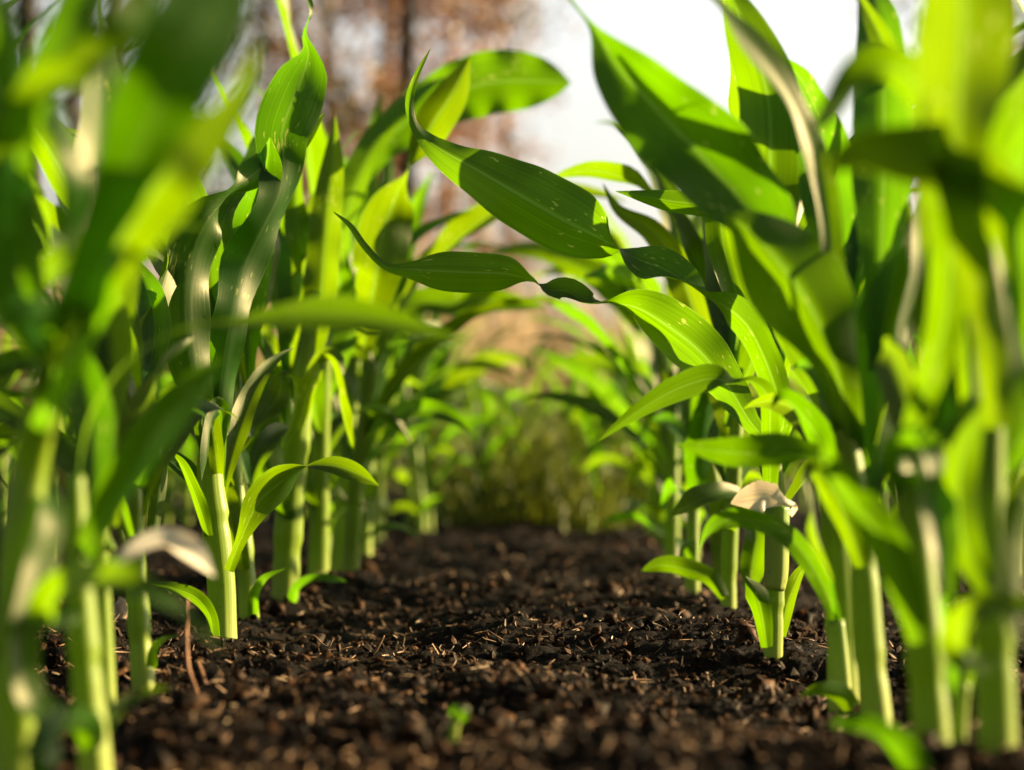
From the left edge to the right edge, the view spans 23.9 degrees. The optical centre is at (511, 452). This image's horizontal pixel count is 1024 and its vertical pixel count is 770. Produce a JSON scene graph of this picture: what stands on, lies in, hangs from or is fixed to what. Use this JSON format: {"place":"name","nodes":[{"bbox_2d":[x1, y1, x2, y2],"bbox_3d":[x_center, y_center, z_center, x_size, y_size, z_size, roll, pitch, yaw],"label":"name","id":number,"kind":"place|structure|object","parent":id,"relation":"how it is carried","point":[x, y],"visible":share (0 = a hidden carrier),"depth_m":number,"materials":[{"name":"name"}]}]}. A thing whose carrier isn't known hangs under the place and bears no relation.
{"place":"outdoors","nodes":[
{"label":"outdoors","id":0,"kind":"place"},
{"bbox_2d":[62,87,81,137],"bbox_3d":[-3.044,-4.832,18.232,2.206,10.002,2.025,0,0,-30],"label":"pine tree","id":1,"kind":"object","parent":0,"point":[71,111],"visible":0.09,"depth_m":17.95,"materials":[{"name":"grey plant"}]},
{"bbox_2d":[0,178,916,440],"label":"dry grass","id":2,"kind":"structure","parent":0,"point":[554,345],"depth_m":13.63,"materials":[{"name":"plant"}]},
{"bbox_2d":[0,489,1023,769],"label":"soil","id":3,"kind":"structure","parent":0,"point":[476,551],"depth_m":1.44,"materials":[{"name":"soil"}]},
{"bbox_2d":[0,390,28,398],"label":"maize plant","id":4,"kind":"object","parent":3,"relation":"on","point":[11,394],"visible":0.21,"depth_m":2.01,"materials":[{"name":"green plant"}]},
{"bbox_2d":[0,0,45,485],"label":"maize plant","id":5,"kind":"object","parent":3,"relation":"on","point":[12,2],"visible":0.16,"depth_m":1.82,"materials":[{"name":"green plant"}]},
{"bbox_2d":[0,2,57,423],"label":"maize plant","id":6,"kind":"object","parent":3,"relation":"on","point":[14,360],"visible":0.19,"depth_m":2.16,"materials":[{"name":"green plant"}]},
{"bbox_2d":[0,205,60,519],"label":"maize plant","id":7,"kind":"object","parent":3,"relation":"on","point":[7,381],"visible":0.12,"depth_m":2.41,"materials":[{"name":"green plant"}]},
{"bbox_2d":[0,331,67,522],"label":"maize plant","id":8,"kind":"object","parent":3,"relation":"on","point":[5,465],"visible":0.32,"depth_m":3.80,"materials":[{"name":"green plant"}]},
{"bbox_2d":[25,293,171,510],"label":"maize plant","id":9,"kind":"object","parent":3,"relation":"on","point":[32,370],"visible":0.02,"depth_m":2.86,"materials":[{"name":"green plant"}]},
{"bbox_2d":[0,10,197,723],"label":"maize plant","id":10,"kind":"object","parent":3,"relation":"on","point":[112,351],"visible":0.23,"depth_m":1.04,"materials":[{"name":"green plant"}]},
{"bbox_2d":[14,364,185,545],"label":"maize plant","id":11,"kind":"object","parent":3,"relation":"on","point":[27,384],"visible":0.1,"depth_m":3.05,"materials":[{"name":"green plant"}]},
{"bbox_2d":[0,193,213,518],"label":"maize plant","id":12,"kind":"object","parent":3,"relation":"on","point":[61,418],"visible":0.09,"depth_m":2.61,"materials":[{"name":"green plant"}]},
{"bbox_2d":[0,124,238,691],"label":"maize plant","id":13,"kind":"object","parent":3,"relation":"on","point":[152,322],"visible":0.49,"depth_m":1.22,"materials":[{"name":"green plant"}]},
{"bbox_2d":[112,596,126,618],"bbox_3d":[-0.262,0.106,1.620,0.011,0.019,0.011,0,0,33],"label":"stone","id":14,"kind":"object","parent":3,"relation":"on","point":[119,606],"visible":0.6,"depth_m":1.62,"materials":[{"name":"stone"}]},
{"bbox_2d":[115,665,129,677],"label":"twig","id":15,"kind":"object","parent":3,"relation":"on","point":[121,671],"visible":0.3,"depth_m":1.25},
{"bbox_2d":[0,0,260,769],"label":"maize plant","id":16,"kind":"object","parent":3,"relation":"on","point":[164,145],"visible":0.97,"depth_m":0.70,"materials":[{"name":"green plant"}]},
{"bbox_2d":[12,283,276,529],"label":"maize plant","id":17,"kind":"object","parent":3,"relation":"on","point":[172,474],"visible":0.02,"depth_m":3.28,"materials":[{"name":"green plant"}]},
{"bbox_2d":[170,448,185,499],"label":"maize plant","id":18,"kind":"object","parent":3,"relation":"on","point":[175,490],"visible":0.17,"depth_m":5.57,"materials":[{"name":"green plant"}]},
{"bbox_2d":[69,128,302,618],"bbox_3d":[-0.250,-0.056,1.700,0.230,0.380,0.166,0,0,-28],"label":"maize plant","id":19,"kind":"object","parent":3,"relation":"on","point":[273,401],"visible":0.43,"depth_m":1.69,"materials":[{"name":"green plant"}]},
{"bbox_2d":[176,434,197,525],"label":"maize plant","id":20,"kind":"object","parent":3,"relation":"on","point":[191,443],"visible":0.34,"depth_m":3.69,"materials":[{"name":"green plant"}]},
{"bbox_2d":[185,599,198,691],"bbox_3d":[-0.151,0.094,1.140,0.004,0.047,0.043,0,0,-17],"label":"dry root","id":21,"kind":"object","parent":3,"relation":"on","point":[187,658],"visible":0.66,"depth_m":1.14,"materials":[{"name":"plant"}]},
{"bbox_2d":[154,359,257,526],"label":"maize plant","id":22,"kind":"object","parent":3,"relation":"on","point":[159,384],"visible":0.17,"depth_m":3.51,"materials":[{"name":"green plant"}]},
{"bbox_2d":[26,295,471,769],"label":"maize plant","id":23,"kind":"object","parent":3,"relation":"on","point":[102,483],"visible":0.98,"depth_m":0.87,"materials":[{"name":"green plant"}]},
{"bbox_2d":[163,116,359,602],"bbox_3d":[-0.221,-0.069,1.912,0.207,0.404,0.216,0,0,0],"label":"maize plant","id":24,"kind":"object","parent":3,"relation":"on","point":[310,250],"visible":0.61,"depth_m":1.87,"materials":[{"name":"green plant"}]},
{"bbox_2d":[147,0,378,638],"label":"maize plant","id":25,"kind":"object","parent":3,"relation":"on","point":[213,278],"visible":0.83,"depth_m":1.52,"materials":[{"name":"green plant"}]},
{"bbox_2d":[285,633,332,647],"bbox_3d":[-0.123,0.115,1.481,0.006,0.008,0.052,0,0,-36],"label":"dry root","id":26,"kind":"object","parent":3,"relation":"on","point":[308,634],"visible":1,"depth_m":1.48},
{"bbox_2d":[216,0,468,574],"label":"maize plant","id":27,"kind":"object","parent":3,"relation":"on","point":[368,150],"visible":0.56,"depth_m":2.13,"materials":[{"name":"green plant"}]},
{"bbox_2d":[360,561,376,574],"bbox_3d":[-0.138,0.111,2.300,0.021,0.014,0.017,0,0,-41],"label":"soil clod","id":28,"kind":"object","parent":3,"relation":"on","point":[367,566],"visible":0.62,"depth_m":2.29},
{"bbox_2d":[303,91,438,521],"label":"maize plant","id":29,"kind":"object","parent":3,"relation":"on","point":[372,188],"visible":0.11,"depth_m":2.85,"materials":[{"name":"green plant"}]},
{"bbox_2d":[311,157,433,555],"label":"maize plant","id":30,"kind":"object","parent":3,"relation":"on","point":[418,201],"visible":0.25,"depth_m":2.65,"materials":[{"name":"green plant"}]},
{"bbox_2d":[228,180,522,544],"bbox_3d":[-0.173,-0.078,2.464,0.394,0.428,0.106,0,0,41],"label":"maize plant","id":31,"kind":"object","parent":3,"relation":"on","point":[271,336],"visible":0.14,"depth_m":2.42,"materials":[{"name":"green plant"}]},
{"bbox_2d":[327,138,464,546],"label":"maize plant","id":32,"kind":"object","parent":3,"relation":"on","point":[380,501],"visible":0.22,"depth_m":3.05,"materials":[{"name":"green plant"}]},
{"bbox_2d":[384,312,454,531],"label":"maize plant","id":33,"kind":"object","parent":3,"relation":"on","point":[438,365],"visible":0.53,"depth_m":3.41,"materials":[{"name":"green plant"}]},
{"bbox_2d":[332,246,521,538],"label":"maize plant","id":34,"kind":"object","parent":3,"relation":"on","point":[468,364],"visible":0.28,"depth_m":3.20,"materials":[{"name":"green plant"}]},
{"bbox_2d":[241,89,626,570],"bbox_3d":[-0.128,-0.113,2.272,0.477,0.498,0.143,0,0,25],"label":"maize plant","id":35,"kind":"object","parent":3,"relation":"on","point":[455,232],"visible":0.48,"depth_m":2.26,"materials":[{"name":"green plant"}]},
{"bbox_2d":[310,49,570,570],"bbox_3d":[-0.155,-0.121,2.174,0.373,0.509,0.522,0,0,13],"label":"maize plant","id":36,"kind":"object","parent":3,"relation":"on","point":[481,84],"visible":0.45,"depth_m":2.25,"materials":[{"name":"green plant"}]},
{"bbox_2d":[395,349,506,512],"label":"maize plant","id":37,"kind":"object","parent":3,"relation":"on","point":[435,502],"visible":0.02,"depth_m":4.70,"materials":[{"name":"green plant"}]},
{"bbox_2d":[388,295,520,526],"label":"maize plant","id":38,"kind":"object","parent":3,"relation":"on","point":[409,496],"visible":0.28,"depth_m":3.76,"materials":[{"name":"green plant"}]},
{"bbox_2d":[391,325,519,521],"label":"maize plant","id":39,"kind":"object","parent":3,"relation":"on","point":[464,394],"visible":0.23,"depth_m":4.20,"materials":[{"name":"green plant"}]},
{"bbox_2d":[397,315,518,520],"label":"maize plant","id":40,"kind":"object","parent":3,"relation":"on","point":[487,347],"visible":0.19,"depth_m":3.99,"materials":[{"name":"green plant"}]},
{"bbox_2d":[414,322,502,495],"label":"maize plant","id":41,"kind":"object","parent":3,"relation":"on","point":[453,346],"visible":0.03,"depth_m":4.34,"materials":[{"name":"green plant"}]},
{"bbox_2d":[449,705,469,742],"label":"seedling","id":42,"kind":"object","parent":3,"relation":"on","point":[459,717],"visible":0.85,"depth_m":0.95,"materials":[{"name":"green plant"}]},
{"bbox_2d":[390,246,538,532],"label":"maize plant","id":43,"kind":"object","parent":3,"relation":"on","point":[460,378],"visible":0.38,"depth_m":3.56,"materials":[{"name":"green plant"}]},
{"bbox_2d":[438,348,504,457],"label":"maize plant","id":44,"kind":"object","parent":3,"relation":"on","point":[467,413],"visible":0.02,"depth_m":4.87,"materials":[{"name":"green plant"}]},
{"bbox_2d":[436,313,533,513],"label":"maize plant","id":45,"kind":"object","parent":3,"relation":"on","point":[490,396],"visible":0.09,"depth_m":4.52,"materials":[{"name":"green plant"}]},
{"bbox_2d":[448,354,531,523],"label":"maize plant","id":46,"kind":"object","parent":3,"relation":"on","point":[481,434],"visible":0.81,"depth_m":3.74,"materials":[{"name":"green plant"}]},
{"bbox_2d":[468,330,566,518],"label":"maize plant","id":47,"kind":"object","parent":3,"relation":"on","point":[524,372],"visible":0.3,"depth_m":3.92,"materials":[{"name":"green plant"}]},
{"bbox_2d":[481,344,568,468],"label":"maize plant","id":48,"kind":"object","parent":3,"relation":"on","point":[492,388],"visible":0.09,"depth_m":4.27,"materials":[{"name":"green plant"}]},
{"bbox_2d":[492,382,566,449],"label":"maize plant","id":49,"kind":"object","parent":3,"relation":"on","point":[518,400],"visible":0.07,"depth_m":4.50,"materials":[{"name":"green plant"}]},
{"bbox_2d":[40,531,1023,769],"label":"plant fibres","id":50,"kind":"object","parent":3,"relation":"on","point":[398,757],"visible":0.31,"depth_m":1.12,"materials":[{"name":"plant"}]},
{"bbox_2d":[40,526,1023,769],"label":"soil flakes","id":51,"kind":"object","parent":3,"relation":"on","point":[187,764],"visible":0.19,"depth_m":1.19,"materials":[{"name":"soil"}]},
{"bbox_2d":[525,730,548,740],"bbox_3d":[0.010,0.115,0.970,0.010,0.008,0.011,0,0,-22],"label":"soil clod","id":52,"kind":"object","parent":3,"relation":"on","point":[538,734],"visible":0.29,"depth_m":0.97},
{"bbox_2d":[52,523,1023,769],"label":"soil clumps","id":53,"kind":"object","parent":3,"relation":"on","point":[409,730],"visible":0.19,"depth_m":1.06,"materials":[{"name":"soil"}]},
{"bbox_2d":[52,538,1023,769],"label":"straw bits","id":54,"kind":"object","parent":3,"relation":"on","point":[519,714],"visible":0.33,"depth_m":1.12,"materials":[{"name":"plant"}]},
{"bbox_2d":[537,389,554,440],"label":"maize plant","id":55,"kind":"object","parent":3,"relation":"on","point":[548,403],"visible":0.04,"depth_m":5.46,"materials":[{"name":"green plant"}]},
{"bbox_2d":[518,350,613,454],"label":"maize plant","id":56,"kind":"object","parent":3,"relation":"on","point":[553,381],"visible":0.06,"depth_m":4.77,"materials":[{"name":"green plant"}]},
{"bbox_2d":[560,375,585,506],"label":"maize plant","id":57,"kind":"object","parent":3,"relation":"on","point":[573,384],"visible":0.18,"depth_m":4.10,"materials":[{"name":"green plant"}]},
{"bbox_2d":[575,343,612,532],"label":"maize plant","id":58,"kind":"object","parent":3,"relation":"on","point":[587,418],"visible":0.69,"depth_m":3.69,"materials":[{"name":"green plant"}]},
{"bbox_2d":[545,365,646,497],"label":"maize plant","id":59,"kind":"object","parent":3,"relation":"on","point":[634,456],"visible":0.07,"depth_m":3.99,"materials":[{"name":"green plant"}]},
{"bbox_2d":[555,372,645,510],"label":"maize plant","id":60,"kind":"object","parent":3,"relation":"on","point":[621,393],"visible":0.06,"depth_m":4.23,"materials":[{"name":"green plant"}]},
{"bbox_2d":[582,395,627,450],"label":"maize plant","id":61,"kind":"object","parent":3,"relation":"on","point":[604,431],"visible":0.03,"depth_m":4.38,"materials":[{"name":"green plant"}]},
{"bbox_2d":[598,307,616,481],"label":"maize plant","id":62,"kind":"object","parent":3,"relation":"on","point":[609,327],"visible":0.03,"depth_m":4.66,"materials":[{"name":"green plant"}]},
{"bbox_2d":[521,216,701,574],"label":"maize plant","id":63,"kind":"object","parent":3,"relation":"on","point":[598,409],"visible":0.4,"depth_m":2.35,"materials":[{"name":"green plant"}]},
{"bbox_2d":[528,224,702,540],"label":"maize plant","id":64,"kind":"object","parent":3,"relation":"on","point":[593,445],"visible":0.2,"depth_m":3.06,"materials":[{"name":"green plant"}]},
{"bbox_2d":[532,227,702,541],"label":"maize plant","id":65,"kind":"object","parent":3,"relation":"on","point":[654,357],"visible":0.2,"depth_m":2.58,"materials":[{"name":"green plant"}]},
{"bbox_2d":[523,212,713,534],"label":"maize plant","id":66,"kind":"object","parent":3,"relation":"on","point":[602,388],"visible":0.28,"depth_m":3.28,"materials":[{"name":"green plant"}]},
{"bbox_2d":[334,49,911,659],"bbox_3d":[0.124,-0.073,1.405,0.299,0.404,0.385,0,0,-35],"label":"maize plant","id":67,"kind":"object","parent":3,"relation":"on","point":[548,209],"visible":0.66,"depth_m":1.41,"materials":[{"name":"green plant"}]},
{"bbox_2d":[488,241,758,541],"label":"maize plant","id":68,"kind":"object","parent":3,"relation":"on","point":[604,290],"visible":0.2,"depth_m":2.63,"materials":[{"name":"green plant"}]},
{"bbox_2d":[603,326,647,486],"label":"maize plant","id":69,"kind":"object","parent":3,"relation":"on","point":[631,359],"visible":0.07,"depth_m":3.85,"materials":[{"name":"green plant"}]},
{"bbox_2d":[611,336,639,469],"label":"maize plant","id":70,"kind":"object","parent":3,"relation":"on","point":[617,382],"visible":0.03,"depth_m":4.31,"materials":[{"name":"green plant"}]},
{"bbox_2d":[622,357,653,530],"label":"maize plant","id":71,"kind":"object","parent":3,"relation":"on","point":[648,474],"visible":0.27,"depth_m":3.61,"materials":[{"name":"green plant"}]},
{"bbox_2d":[575,264,712,593],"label":"maize plant","id":72,"kind":"object","parent":3,"relation":"on","point":[697,411],"visible":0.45,"depth_m":1.98,"materials":[{"name":"green plant"}]},
{"bbox_2d":[618,215,691,544],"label":"maize plant","id":73,"kind":"object","parent":3,"relation":"on","point":[649,385],"visible":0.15,"depth_m":2.83,"materials":[{"name":"green plant"}]},
{"bbox_2d":[556,161,764,608],"bbox_3d":[0.167,-0.068,1.829,0.227,0.394,0.231,0,0,-27],"label":"maize plant","id":74,"kind":"object","parent":3,"relation":"on","point":[651,231],"visible":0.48,"depth_m":1.76,"materials":[{"name":"green plant"}]},
{"bbox_2d":[533,352,791,471],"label":"maize plant","id":75,"kind":"object","parent":3,"relation":"on","point":[595,361],"visible":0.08,"depth_m":3.44,"materials":[{"name":"green plant"}]},
{"bbox_2d":[596,121,916,575],"bbox_3d":[0.204,-0.087,2.118,0.111,0.448,0.412,0,0,-44],"label":"maize plant","id":76,"kind":"object","parent":3,"relation":"on","point":[673,423],"visible":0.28,"depth_m":2.14,"materials":[{"name":"green plant"}]},
{"bbox_2d":[751,394,807,495],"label":"maize plant","id":77,"kind":"object","parent":3,"relation":"on","point":[786,477],"visible":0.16,"depth_m":5.13,"materials":[{"name":"green plant"}]},
{"bbox_2d":[569,0,1023,723],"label":"maize plant","id":78,"kind":"object","parent":3,"relation":"on","point":[697,148],"visible":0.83,"depth_m":1.06,"materials":[{"name":"green plant"}]},
{"bbox_2d":[789,379,813,509],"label":"maize plant","id":79,"kind":"object","parent":3,"relation":"on","point":[803,493],"visible":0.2,"depth_m":4.85,"materials":[{"name":"green plant"}]},
{"bbox_2d":[796,626,817,640],"bbox_3d":[0.182,0.120,1.520,0.023,0.021,0.027,0,0,6],"label":"soil clod","id":80,"kind":"object","parent":3,"relation":"on","point":[811,633],"visible":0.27,"depth_m":1.51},
{"bbox_2d":[675,0,1023,713],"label":"maize plant","id":81,"kind":"object","parent":3,"relation":"on","point":[766,119],"visible":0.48,"depth_m":1.18,"materials":[{"name":"green plant"}]},
{"bbox_2d":[880,480,887,505],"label":"maize plant","id":82,"kind":"object","parent":3,"relation":"on","point":[883,494],"visible":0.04,"depth_m":3.82,"materials":[{"name":"green plant"}]},
{"bbox_2d":[884,334,915,493],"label":"maize plant","id":83,"kind":"object","parent":3,"relation":"on","point":[911,350],"visible":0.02,"depth_m":3.52,"materials":[{"name":"green plant"}]},
{"bbox_2d":[886,345,919,501],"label":"maize plant","id":84,"kind":"object","parent":3,"relation":"on","point":[916,354],"visible":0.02,"depth_m":3.32,"materials":[{"name":"green plant"}]},
{"bbox_2d":[806,43,1023,769],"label":"maize plant","id":85,"kind":"object","parent":3,"relation":"on","point":[912,546],"visible":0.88,"depth_m":0.84,"materials":[{"name":"green plant"}]},
{"bbox_2d":[820,114,1023,651],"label":"maize plant","id":86,"kind":"object","parent":3,"relation":"on","point":[910,154],"visible":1,"depth_m":0.74,"materials":[{"name":"green plant"}]},
{"bbox_2d":[940,593,976,742],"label":"maize plant","id":87,"kind":"object","parent":3,"relation":"on","point":[958,685],"visible":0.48,"depth_m":0.90,"materials":[{"name":"green plant"}]},
{"bbox_2d":[914,0,1023,753],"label":"maize plant","id":88,"kind":"object","parent":3,"relation":"on","point":[963,50],"visible":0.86,"depth_m":0.78,"materials":[{"name":"green plant"}]},
{"bbox_2d":[1005,460,1023,490],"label":"maize plant","id":89,"kind":"object","parent":3,"relation":"on","point":[1016,471],"visible":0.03,"depth_m":2.52,"materials":[{"name":"green plant"}]},
{"bbox_2d":[0,378,1023,491],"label":"green grass","id":90,"kind":"structure","parent":0,"point":[388,482],"depth_m":7.51,"materials":[{"name":"plant"}]},
{"bbox_2d":[0,0,1023,352],"label":"sky","id":91,"kind":"structure","parent":0,"point":[686,37],"materials":[{"name":"white"}]},
{"bbox_2d":[815,0,1023,353],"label":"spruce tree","id":92,"kind":"object","parent":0,"point":[901,6],"visible":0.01,"depth_m":21.00,"materials":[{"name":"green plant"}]},
{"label":"garden bed","id":93,"kind":"structure","parent":0,"visible":0},
{"bbox_2d":[335,386,713,531],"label":"weeds","id":94,"kind":"object","parent":93,"relation":"on","point":[557,493],"visible":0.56,"depth_m":3.79,"materials":[{"name":"plant"}]},
{"label":"meadow","id":95,"kind":"structure","parent":0,"visible":0},
{"bbox_2d":[5,0,270,328],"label":"spruce tree","id":96,"kind":"object","parent":95,"relation":"on","point":[26,12],"visible":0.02,"depth_m":19.89,"materials":[{"name":"brown plant"}]},
{"bbox_2d":[1,0,373,347],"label":"spruce tree","id":97,"kind":"object","parent":95,"relation":"on","point":[257,15],"visible":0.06,"depth_m":22.94,"materials":[{"name":"brown plant"}]},
{"bbox_2d":[222,0,306,306],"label":"pine tree","id":98,"kind":"object","parent":95,"relation":"on","point":[268,67],"visible":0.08,"depth_m":29.93,"materials":[{"name":"brown plant"}]},
{"bbox_2d":[250,0,378,189],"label":"pine tree","id":99,"kind":"object","parent":95,"relation":"on","point":[296,9],"visible":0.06,"depth_m":30.90,"materials":[{"name":"brown plant"}]},
{"bbox_2d":[215,0,489,331],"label":"pine tree","id":100,"kind":"object","parent":95,"relation":"on","point":[328,35],"visible":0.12,"depth_m":26.32,"materials":[{"name":"brown plant"}]},
{"bbox_2d":[245,0,486,258],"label":"pine tree","id":101,"kind":"object","parent":95,"relation":"on","point":[408,38],"visible":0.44,"depth_m":20.00,"materials":[{"name":"brown plant"}]},
{"bbox_2d":[238,0,579,342],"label":"pine tree","id":102,"kind":"object","parent":95,"relation":"on","point":[387,21],"visible":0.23,"depth_m":25.88,"materials":[{"name":"brown plant"}]},
{"bbox_2d":[262,0,566,327],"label":"pine tree","id":103,"kind":"object","parent":95,"relation":"on","point":[347,9],"visible":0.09,"depth_m":29.74,"materials":[{"name":"brown plant"}]},
{"bbox_2d":[369,0,609,345],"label":"pine tree","id":104,"kind":"object","parent":95,"relation":"on","point":[446,197],"visible":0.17,"depth_m":27.98,"materials":[{"name":"brown plant"}]},
{"bbox_2d":[416,0,573,338],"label":"pine tree","id":105,"kind":"object","parent":95,"relation":"on","point":[522,39],"visible":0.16,"depth_m":32.88,"materials":[{"name":"brown plant"}]},
{"bbox_2d":[454,0,577,333],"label":"pine tree","id":106,"kind":"object","parent":95,"relation":"on","point":[507,137],"visible":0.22,"depth_m":36.22,"materials":[{"name":"brown plant"}]},
{"bbox_2d":[909,16,1023,214],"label":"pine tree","id":107,"kind":"object","parent":95,"relation":"on","point":[914,193],"depth_m":22.17,"materials":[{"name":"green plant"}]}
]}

